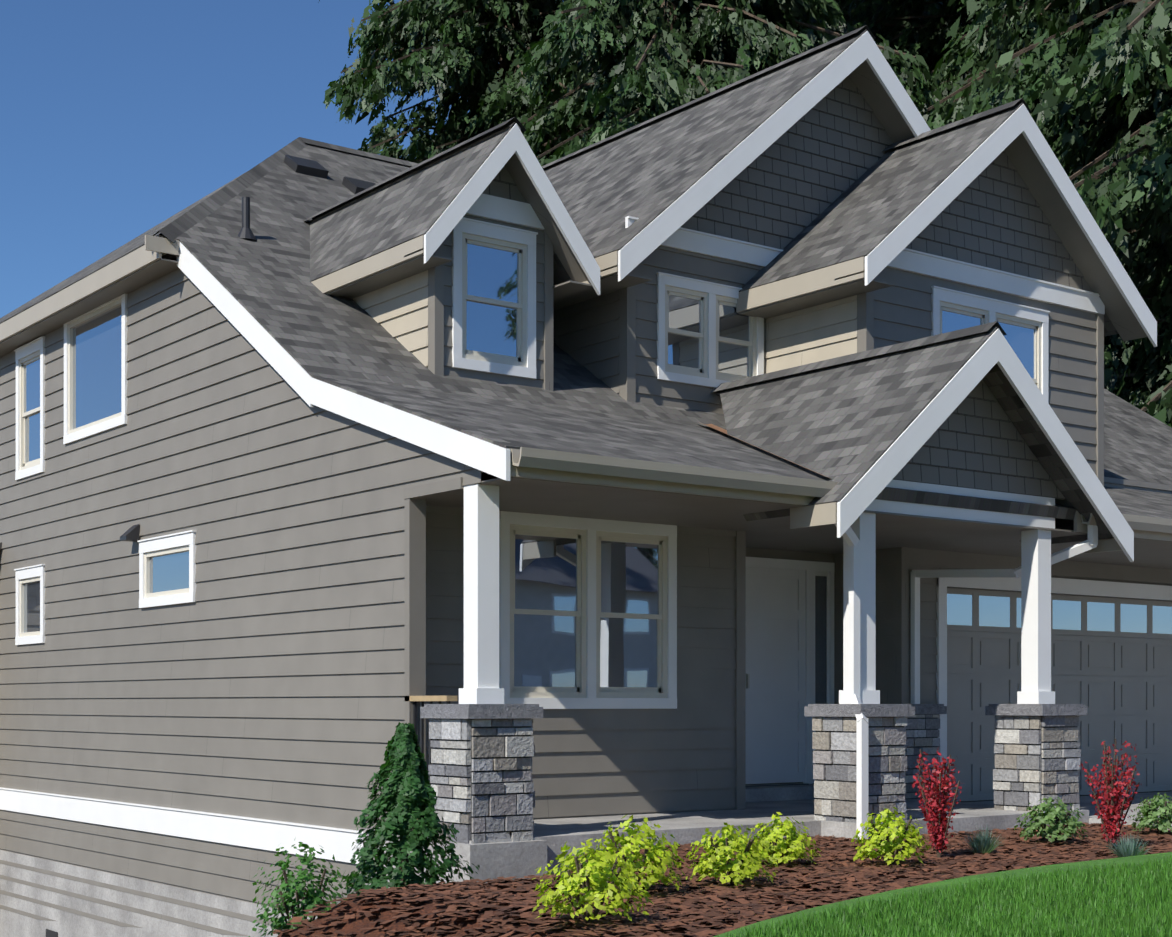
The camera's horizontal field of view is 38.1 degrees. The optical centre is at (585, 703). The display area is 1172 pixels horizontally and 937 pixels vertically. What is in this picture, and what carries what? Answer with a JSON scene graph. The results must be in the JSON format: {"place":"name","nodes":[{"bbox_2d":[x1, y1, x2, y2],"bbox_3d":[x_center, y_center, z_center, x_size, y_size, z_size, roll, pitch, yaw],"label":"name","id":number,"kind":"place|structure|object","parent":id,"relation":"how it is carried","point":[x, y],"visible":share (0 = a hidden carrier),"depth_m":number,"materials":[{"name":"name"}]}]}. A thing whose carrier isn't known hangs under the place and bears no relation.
{"place":"outdoors","nodes":[
{"label":"outdoors","id":0,"kind":"place"},
{"bbox_2d":[0,0,562,317],"label":"sky","id":1,"kind":"structure","parent":0,"point":[117,117],"materials":[{"name":"blue"}]},
{"bbox_2d":[0,784,1171,936],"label":"foundation","id":2,"kind":"object","parent":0,"point":[496,858],"visible":0.29,"depth_m":15.08,"materials":[{"name":"grey concrete"}]},
{"bbox_2d":[713,852,1171,936],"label":"lawn","id":3,"kind":"structure","parent":0,"point":[1053,867],"depth_m":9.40,"materials":[{"name":"green plant"}]},
{"bbox_2d":[746,782,1171,801],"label":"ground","id":4,"kind":"structure","parent":0,"point":[959,801],"depth_m":20.70,"materials":[{"name":"grey concrete"}]},
{"bbox_2d":[319,0,605,163],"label":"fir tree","id":5,"kind":"object","parent":4,"relation":"on","point":[462,69],"depth_m":44.21,"materials":[{"name":"green plant"}]},
{"bbox_2d":[0,60,1171,935],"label":"house siding","id":6,"kind":"object","parent":4,"relation":"on","point":[294,651],"visible":0.52,"depth_m":15.30,"materials":[{"name":"grey wood"}]},
{"bbox_2d":[46,155,808,936],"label":"dark house fittings","id":7,"kind":"object","parent":6,"relation":"attached to","point":[302,167],"visible":0.58,"depth_m":19.52,"materials":[{"name":"black metal"}]},
{"bbox_2d":[405,696,456,700],"bbox_3d":[-1.128,0.402,12.297,0.090,0.920,0.580,0,0,-37],"label":"wooden railing","id":8,"kind":"object","parent":6,"relation":"attached to","point":[432,698],"visible":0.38,"depth_m":12.20,"materials":[{"name":"brown wood"}]},
{"bbox_2d":[20,233,1041,697],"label":"window frames","id":9,"kind":"structure","parent":6,"relation":"attached to","point":[578,689],"depth_m":15.03,"materials":[{"name":"white plastic"}]},
{"bbox_2d":[24,243,1171,703],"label":"window glass","id":10,"kind":"object","parent":9,"relation":"in","point":[546,579],"visible":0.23,"depth_m":15.16,"materials":[{"name":"blue glass"}]},
{"bbox_2d":[0,25,1171,548],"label":"house roof","id":11,"kind":"structure","parent":6,"relation":"on","point":[846,421],"depth_m":15.64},
{"bbox_2d":[238,197,256,240],"bbox_3d":[-3.293,-4.689,16.421,0.220,0.420,0.220,0,0,-37],"label":"vent pipe","id":12,"kind":"object","parent":11,"relation":"on","point":[245,232],"visible":0.83,"depth_m":16.38,"materials":[{"name":"metal"}]},
{"bbox_2d":[0,235,1171,553],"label":"gutter","id":13,"kind":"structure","parent":11,"relation":"attached to","point":[594,469],"depth_m":14.32,"materials":[{"name":"beige metal"}]},
{"bbox_2d":[699,422,828,477],"bbox_3d":[1.516,-2.204,14.608,0.160,0.929,2.946,0,0,-16],"label":"roof flashing","id":14,"kind":"object","parent":11,"relation":"on","point":[717,428],"visible":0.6,"depth_m":15.59,"materials":[{"name":"metal"}]},
{"bbox_2d":[0,31,1171,863],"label":"white trim","id":15,"kind":"structure","parent":6,"relation":"attached to","point":[486,599],"depth_m":14.92,"materials":[{"name":"white wood"}]},
{"bbox_2d":[353,270,856,372],"bbox_3d":[-0.011,-3.338,15.833,5.161,2.076,1.899,0,0,-7],"label":"dormer side siding","id":16,"kind":"object","parent":6,"relation":"attached to","point":[398,310],"visible":0.25,"depth_m":16.12,"materials":[{"name":"beige wood"}]},
{"bbox_2d":[428,714,1080,843],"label":"stone pier","id":17,"kind":"structure","parent":6,"relation":"attached to","point":[481,778],"depth_m":13.38,"materials":[{"name":"grey stone"}]},
{"bbox_2d":[420,704,1087,718],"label":"pier caps","id":18,"kind":"object","parent":17,"relation":"on","point":[480,711],"visible":0.92,"depth_m":13.33,"materials":[{"name":"grey concrete"}]},
{"bbox_2d":[482,75,1092,499],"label":"gable shingles","id":19,"kind":"object","parent":6,"relation":"attached to","point":[798,177],"visible":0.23,"depth_m":16.99,"materials":[{"name":"grey wood"}]},
{"bbox_2d":[746,566,828,783],"bbox_3d":[1.978,-0.278,16.840,1.180,2.120,0.055,0,0,-37],"label":"front door","id":20,"kind":"structure","parent":6,"relation":"attached to","point":[775,670],"depth_m":16.74,"materials":[{"name":"grey wood"}]},
{"bbox_2d":[947,588,1171,801],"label":"garage door","id":21,"kind":"structure","parent":6,"relation":"attached to","point":[1118,682],"depth_m":18.39,"materials":[{"name":"grey metal"}]},
{"bbox_2d":[272,822,1171,936],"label":"mulch bed","id":22,"kind":"object","parent":4,"relation":"on","point":[353,925],"visible":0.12,"depth_m":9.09,"materials":[{"name":"brown wood"}]},
{"bbox_2d":[249,722,1171,936],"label":"shrubs","id":23,"kind":"object","parent":22,"relation":"on","point":[405,762],"depth_m":10.26,"materials":[{"name":"green plant"}]},
{"bbox_2d":[511,0,943,165],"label":"fir tree","id":24,"kind":"object","parent":4,"relation":"on","point":[663,78],"depth_m":37.05,"materials":[{"name":"green plant"}]},
{"bbox_2d":[757,0,946,89],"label":"fir tree","id":25,"kind":"object","parent":4,"relation":"on","point":[935,8],"depth_m":49.87,"materials":[{"name":"green plant"}]},
{"bbox_2d":[826,0,1093,134],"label":"fir tree","id":26,"kind":"object","parent":4,"relation":"on","point":[929,42],"depth_m":42.92,"materials":[{"name":"green plant"}]},
{"bbox_2d":[919,0,1163,384],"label":"fir tree","id":27,"kind":"object","parent":4,"relation":"on","point":[966,56],"depth_m":36.03,"materials":[{"name":"green plant"}]},
{"bbox_2d":[942,0,1171,427],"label":"fir tree","id":28,"kind":"object","parent":4,"relation":"on","point":[1124,73],"depth_m":27.46,"materials":[{"name":"green plant"}]}
]}

